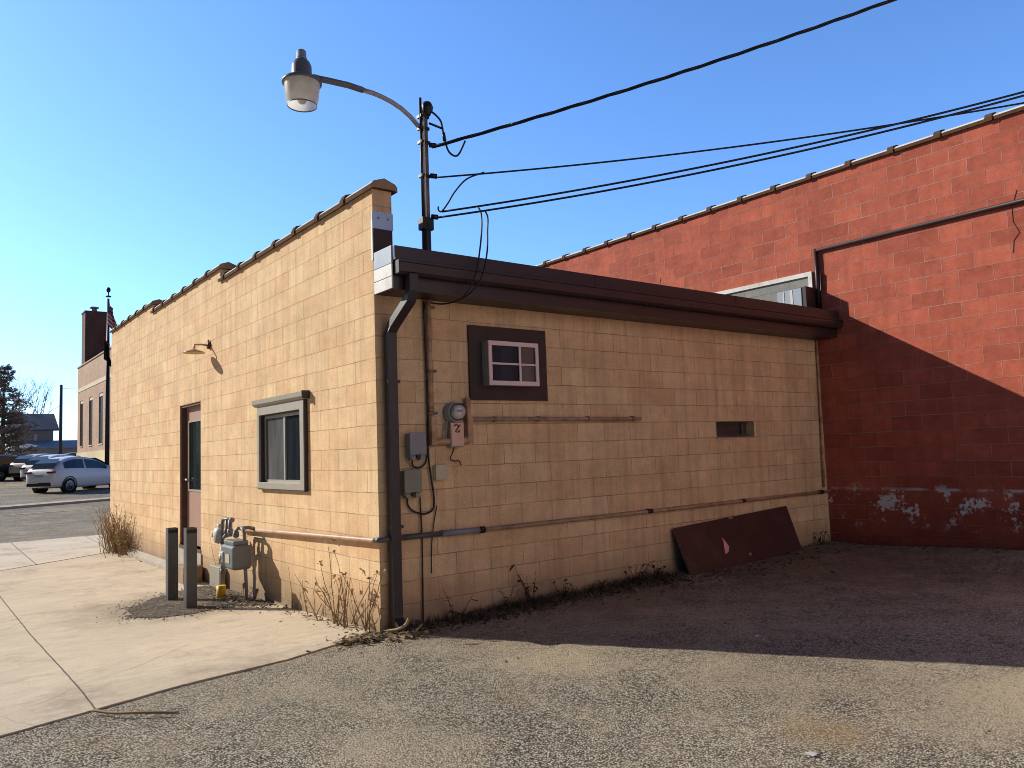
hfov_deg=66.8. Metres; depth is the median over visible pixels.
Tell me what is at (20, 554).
sidewalk
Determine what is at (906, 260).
red block building
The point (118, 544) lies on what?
dry shrub
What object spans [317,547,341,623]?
dry weed
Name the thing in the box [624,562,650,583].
dry weed
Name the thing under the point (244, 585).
dry weed
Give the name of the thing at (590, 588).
dead grass
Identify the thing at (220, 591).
pipe sleeve
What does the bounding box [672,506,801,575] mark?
loose door panel
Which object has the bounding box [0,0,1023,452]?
sky
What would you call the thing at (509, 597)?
dry weed
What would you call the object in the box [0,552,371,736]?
concrete apron
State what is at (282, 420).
window
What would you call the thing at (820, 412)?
downspout
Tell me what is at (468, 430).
branch conduit
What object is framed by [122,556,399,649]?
leaf litter
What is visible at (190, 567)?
bollard
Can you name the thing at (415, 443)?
cable box
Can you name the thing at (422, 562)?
ground cable
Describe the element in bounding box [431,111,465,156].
jumper wire
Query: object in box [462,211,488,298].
drop wire
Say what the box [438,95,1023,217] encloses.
service wire
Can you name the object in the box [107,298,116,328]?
flag
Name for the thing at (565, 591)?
dry weed
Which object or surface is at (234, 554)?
gas meter
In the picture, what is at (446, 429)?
bypass wire
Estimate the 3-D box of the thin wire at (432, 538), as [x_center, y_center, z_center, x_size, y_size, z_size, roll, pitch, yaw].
[-0.725,1.444,7.236,0.088,0.621,0.010,2,-6,-38]
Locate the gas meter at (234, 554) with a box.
[211,517,258,600]
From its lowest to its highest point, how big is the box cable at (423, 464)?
0.180 m
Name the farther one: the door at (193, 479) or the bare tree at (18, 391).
the bare tree at (18, 391)
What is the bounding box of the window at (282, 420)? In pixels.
[251,390,309,491]
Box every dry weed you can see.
[240,582,257,598]
[288,568,300,611]
[295,575,329,620]
[302,581,321,615]
[314,577,348,625]
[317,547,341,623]
[330,550,350,628]
[339,569,385,633]
[442,592,477,619]
[497,586,519,604]
[510,565,541,604]
[553,579,572,596]
[595,579,610,590]
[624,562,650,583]
[651,561,665,577]
[813,531,829,544]
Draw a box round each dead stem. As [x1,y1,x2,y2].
[389,618,409,631]
[404,623,422,634]
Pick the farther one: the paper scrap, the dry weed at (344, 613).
the dry weed at (344, 613)
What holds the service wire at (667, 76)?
attached to the street lamp at (301, 83)
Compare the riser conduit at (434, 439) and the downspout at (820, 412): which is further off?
the downspout at (820, 412)
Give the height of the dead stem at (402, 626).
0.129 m
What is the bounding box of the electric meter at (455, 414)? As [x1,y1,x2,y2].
[442,402,467,447]
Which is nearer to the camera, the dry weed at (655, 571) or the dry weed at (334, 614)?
the dry weed at (334, 614)
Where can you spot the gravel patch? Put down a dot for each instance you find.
(162, 605)
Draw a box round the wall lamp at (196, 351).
[182,340,210,353]
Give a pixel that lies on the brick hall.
(91, 390)
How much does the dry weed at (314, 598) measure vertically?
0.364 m
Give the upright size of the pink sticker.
0.196 m
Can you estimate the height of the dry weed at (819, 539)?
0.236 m
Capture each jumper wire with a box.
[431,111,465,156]
[437,172,484,212]
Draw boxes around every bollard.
[166,527,177,600]
[184,527,196,608]
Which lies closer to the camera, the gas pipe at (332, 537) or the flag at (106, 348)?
the gas pipe at (332, 537)
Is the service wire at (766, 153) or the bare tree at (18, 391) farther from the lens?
the bare tree at (18, 391)
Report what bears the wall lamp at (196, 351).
attached to the tan block building at (292, 398)
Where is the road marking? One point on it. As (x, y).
(54, 511)
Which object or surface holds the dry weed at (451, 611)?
on the parking lot ground at (892, 669)
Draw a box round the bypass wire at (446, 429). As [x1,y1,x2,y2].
[445,419,449,445]
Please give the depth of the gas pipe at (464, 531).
8.28 m
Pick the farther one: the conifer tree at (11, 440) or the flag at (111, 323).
the conifer tree at (11, 440)
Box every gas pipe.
[240,528,404,542]
[404,489,830,539]
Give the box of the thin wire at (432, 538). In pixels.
[431,505,436,572]
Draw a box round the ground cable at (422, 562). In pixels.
[419,495,423,620]
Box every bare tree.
[0,365,46,412]
[1,370,68,413]
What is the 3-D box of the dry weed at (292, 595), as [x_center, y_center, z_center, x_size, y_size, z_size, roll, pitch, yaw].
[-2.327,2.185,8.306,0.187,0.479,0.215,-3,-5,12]
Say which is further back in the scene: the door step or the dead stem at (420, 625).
the door step
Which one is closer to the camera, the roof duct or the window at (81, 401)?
the roof duct
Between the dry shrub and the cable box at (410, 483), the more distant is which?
the dry shrub
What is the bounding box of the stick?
[91,709,178,714]
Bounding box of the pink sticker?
[722,538,728,553]
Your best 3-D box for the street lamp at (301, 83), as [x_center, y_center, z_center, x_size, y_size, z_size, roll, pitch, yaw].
[-1.346,-2.073,7.238,1.612,1.790,0.348,2,-6,-38]
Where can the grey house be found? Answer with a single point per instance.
(49, 425)
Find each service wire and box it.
[432,0,896,148]
[437,102,1023,177]
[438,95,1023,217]
[442,91,1023,212]
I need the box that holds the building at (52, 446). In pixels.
[20,440,76,454]
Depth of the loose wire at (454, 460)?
7.42 m
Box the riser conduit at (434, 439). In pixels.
[425,300,450,445]
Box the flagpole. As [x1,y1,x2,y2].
[105,287,110,463]
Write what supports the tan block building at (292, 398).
on the parking lot ground at (892, 669)
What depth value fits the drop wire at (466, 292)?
7.29 m
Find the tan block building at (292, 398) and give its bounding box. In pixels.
[106,178,843,633]
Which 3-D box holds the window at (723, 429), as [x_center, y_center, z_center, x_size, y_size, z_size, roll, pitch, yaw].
[2.893,0.605,10.227,0.820,0.219,0.152,2,-6,-38]
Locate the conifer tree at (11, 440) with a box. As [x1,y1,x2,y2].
[0,364,45,455]
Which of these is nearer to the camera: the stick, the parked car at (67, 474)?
the stick
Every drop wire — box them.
[431,207,482,304]
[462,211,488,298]
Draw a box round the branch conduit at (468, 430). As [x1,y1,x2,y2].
[464,397,473,442]
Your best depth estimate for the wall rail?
8.22 m
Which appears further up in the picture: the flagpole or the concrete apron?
the flagpole
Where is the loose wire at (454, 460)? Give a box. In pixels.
[450,447,461,465]
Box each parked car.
[0,455,18,480]
[7,454,53,480]
[19,454,80,481]
[24,456,109,492]
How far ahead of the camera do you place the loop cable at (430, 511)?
7.29 m
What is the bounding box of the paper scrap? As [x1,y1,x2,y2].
[805,751,816,755]
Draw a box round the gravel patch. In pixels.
[126,586,272,617]
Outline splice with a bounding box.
[442,132,446,140]
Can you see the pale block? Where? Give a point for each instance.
(215, 577)
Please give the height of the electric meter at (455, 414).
0.435 m
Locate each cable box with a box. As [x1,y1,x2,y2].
[400,469,421,497]
[405,432,426,459]
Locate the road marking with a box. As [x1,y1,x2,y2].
[0,508,101,515]
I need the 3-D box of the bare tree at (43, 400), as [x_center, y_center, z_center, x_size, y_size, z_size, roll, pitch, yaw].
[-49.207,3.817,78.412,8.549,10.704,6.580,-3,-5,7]
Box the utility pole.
[58,385,62,453]
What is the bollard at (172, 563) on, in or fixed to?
on the concrete apron
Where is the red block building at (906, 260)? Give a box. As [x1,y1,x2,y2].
[536,104,1023,550]
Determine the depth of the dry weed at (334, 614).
7.25 m
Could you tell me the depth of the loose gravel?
6.14 m
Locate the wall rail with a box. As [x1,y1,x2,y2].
[473,416,640,421]
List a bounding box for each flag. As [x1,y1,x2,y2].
[104,336,110,366]
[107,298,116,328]
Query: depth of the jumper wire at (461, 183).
7.60 m
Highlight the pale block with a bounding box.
[210,564,220,586]
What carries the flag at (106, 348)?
attached to the flagpole
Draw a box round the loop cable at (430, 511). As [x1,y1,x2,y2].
[406,301,434,514]
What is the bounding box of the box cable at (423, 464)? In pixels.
[411,449,427,467]
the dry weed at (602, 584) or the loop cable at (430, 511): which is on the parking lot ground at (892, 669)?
the dry weed at (602, 584)
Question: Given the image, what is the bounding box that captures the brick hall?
[76,306,110,464]
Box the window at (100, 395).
[98,393,102,444]
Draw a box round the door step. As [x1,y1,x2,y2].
[178,564,202,584]
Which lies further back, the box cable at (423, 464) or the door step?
the door step
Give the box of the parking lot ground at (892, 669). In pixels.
[0,477,1023,767]
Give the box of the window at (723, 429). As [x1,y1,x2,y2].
[716,422,755,438]
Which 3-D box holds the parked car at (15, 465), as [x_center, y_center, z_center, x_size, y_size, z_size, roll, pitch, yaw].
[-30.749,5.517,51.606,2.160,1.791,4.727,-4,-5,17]
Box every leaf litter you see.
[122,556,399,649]
[306,541,1023,652]
[333,625,437,646]
[375,544,1015,710]
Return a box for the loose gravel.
[4,569,1022,767]
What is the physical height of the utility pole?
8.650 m
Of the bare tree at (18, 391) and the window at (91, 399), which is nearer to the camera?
the window at (91, 399)
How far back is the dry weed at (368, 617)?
6.88 m
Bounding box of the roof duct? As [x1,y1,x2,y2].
[777,286,816,307]
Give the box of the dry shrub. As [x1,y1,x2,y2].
[89,504,135,557]
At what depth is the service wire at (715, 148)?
7.55 m
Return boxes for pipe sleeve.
[216,585,225,597]
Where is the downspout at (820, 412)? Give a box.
[815,340,825,486]
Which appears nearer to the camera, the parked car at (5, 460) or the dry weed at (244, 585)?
the dry weed at (244, 585)
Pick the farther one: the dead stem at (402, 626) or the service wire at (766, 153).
the service wire at (766, 153)
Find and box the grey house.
[6,414,58,454]
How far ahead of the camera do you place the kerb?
29.51 m
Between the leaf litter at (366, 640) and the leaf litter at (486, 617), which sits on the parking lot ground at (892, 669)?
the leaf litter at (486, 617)
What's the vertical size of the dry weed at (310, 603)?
0.491 m
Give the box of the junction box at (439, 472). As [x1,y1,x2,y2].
[433,465,446,479]
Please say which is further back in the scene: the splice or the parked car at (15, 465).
the parked car at (15, 465)
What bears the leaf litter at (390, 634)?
on the parking lot ground at (892, 669)
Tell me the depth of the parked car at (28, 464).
43.81 m
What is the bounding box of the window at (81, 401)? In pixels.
[79,401,82,447]
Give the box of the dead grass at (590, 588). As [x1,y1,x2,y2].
[409,538,840,630]
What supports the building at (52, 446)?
on the parking lot ground at (892, 669)
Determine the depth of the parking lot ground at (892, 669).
5.12 m
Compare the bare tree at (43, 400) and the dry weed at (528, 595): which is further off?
the bare tree at (43, 400)
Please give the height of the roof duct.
0.410 m
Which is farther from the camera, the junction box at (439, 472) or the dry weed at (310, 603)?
the dry weed at (310, 603)
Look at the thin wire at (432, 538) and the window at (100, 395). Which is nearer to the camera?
the thin wire at (432, 538)
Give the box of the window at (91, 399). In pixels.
[88,397,92,445]
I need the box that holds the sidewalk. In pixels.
[0,534,111,570]
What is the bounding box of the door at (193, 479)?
[185,405,200,546]
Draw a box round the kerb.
[0,497,109,509]
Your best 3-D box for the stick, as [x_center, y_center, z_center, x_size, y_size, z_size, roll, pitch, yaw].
[-2.376,2.052,4.856,0.605,0.026,0.072,-3,-5,9]
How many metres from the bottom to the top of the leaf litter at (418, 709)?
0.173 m
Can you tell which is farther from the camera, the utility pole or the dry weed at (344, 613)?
the utility pole
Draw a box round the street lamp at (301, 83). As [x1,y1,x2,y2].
[282,49,443,249]

